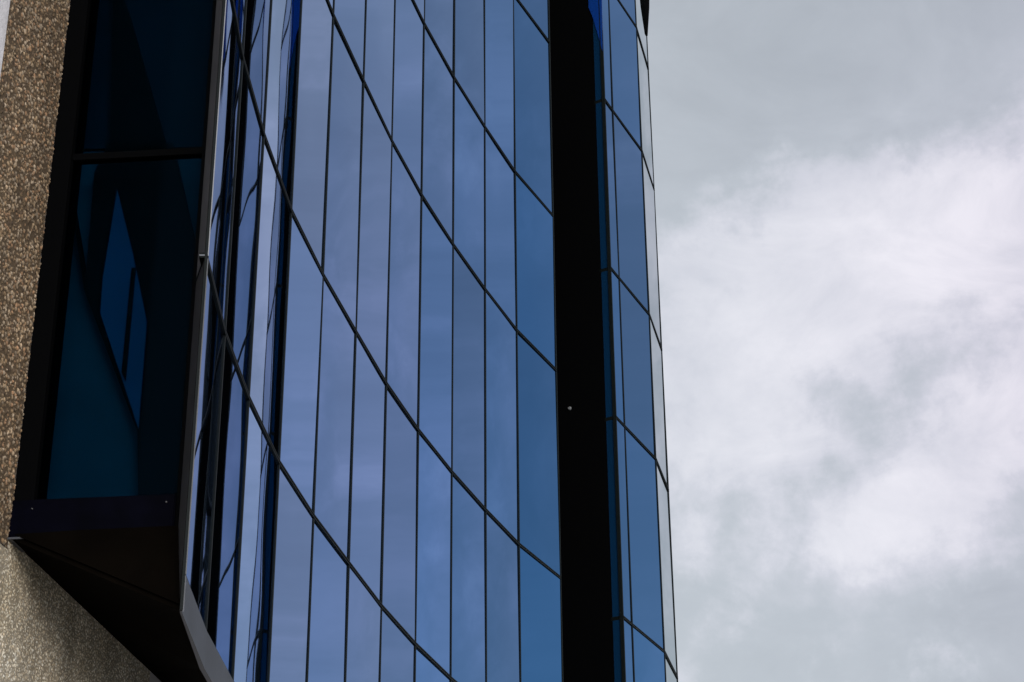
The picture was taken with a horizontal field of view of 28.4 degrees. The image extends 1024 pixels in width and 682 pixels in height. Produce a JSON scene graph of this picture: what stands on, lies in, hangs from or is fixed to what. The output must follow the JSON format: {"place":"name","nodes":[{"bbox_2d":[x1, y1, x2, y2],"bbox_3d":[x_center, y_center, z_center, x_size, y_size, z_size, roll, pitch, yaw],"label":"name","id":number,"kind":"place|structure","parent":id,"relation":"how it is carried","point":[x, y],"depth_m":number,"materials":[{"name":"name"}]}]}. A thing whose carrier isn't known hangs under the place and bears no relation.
{"place":"outdoors","nodes":[
{"label":"outdoors","id":0,"kind":"place"},
{"bbox_2d":[0,0,160,681],"bbox_3d":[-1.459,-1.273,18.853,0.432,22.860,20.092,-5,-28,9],"label":"concrete wall","id":1,"kind":"structure","parent":0,"point":[51,630],"depth_m":10.26,"materials":[{"name":"beige concrete"}]},
{"bbox_2d":[7,0,677,681],"bbox_3d":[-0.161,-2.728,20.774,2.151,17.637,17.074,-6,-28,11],"label":"glass building","id":2,"kind":"structure","parent":1,"relation":"attached to","point":[345,362],"depth_m":14.64,"materials":[{"name":"blue glass"}]},
{"bbox_2d":[14,0,216,525],"bbox_3d":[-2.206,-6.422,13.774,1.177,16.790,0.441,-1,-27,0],"label":"end window","id":3,"kind":"structure","parent":2,"relation":"in","point":[105,406],"depth_m":10.50,"materials":[{"name":"blue glass"}]},
{"bbox_2d":[647,0,1023,681],"label":"sky","id":4,"kind":"structure","parent":0,"point":[839,184],"materials":[{"name":"grey"}]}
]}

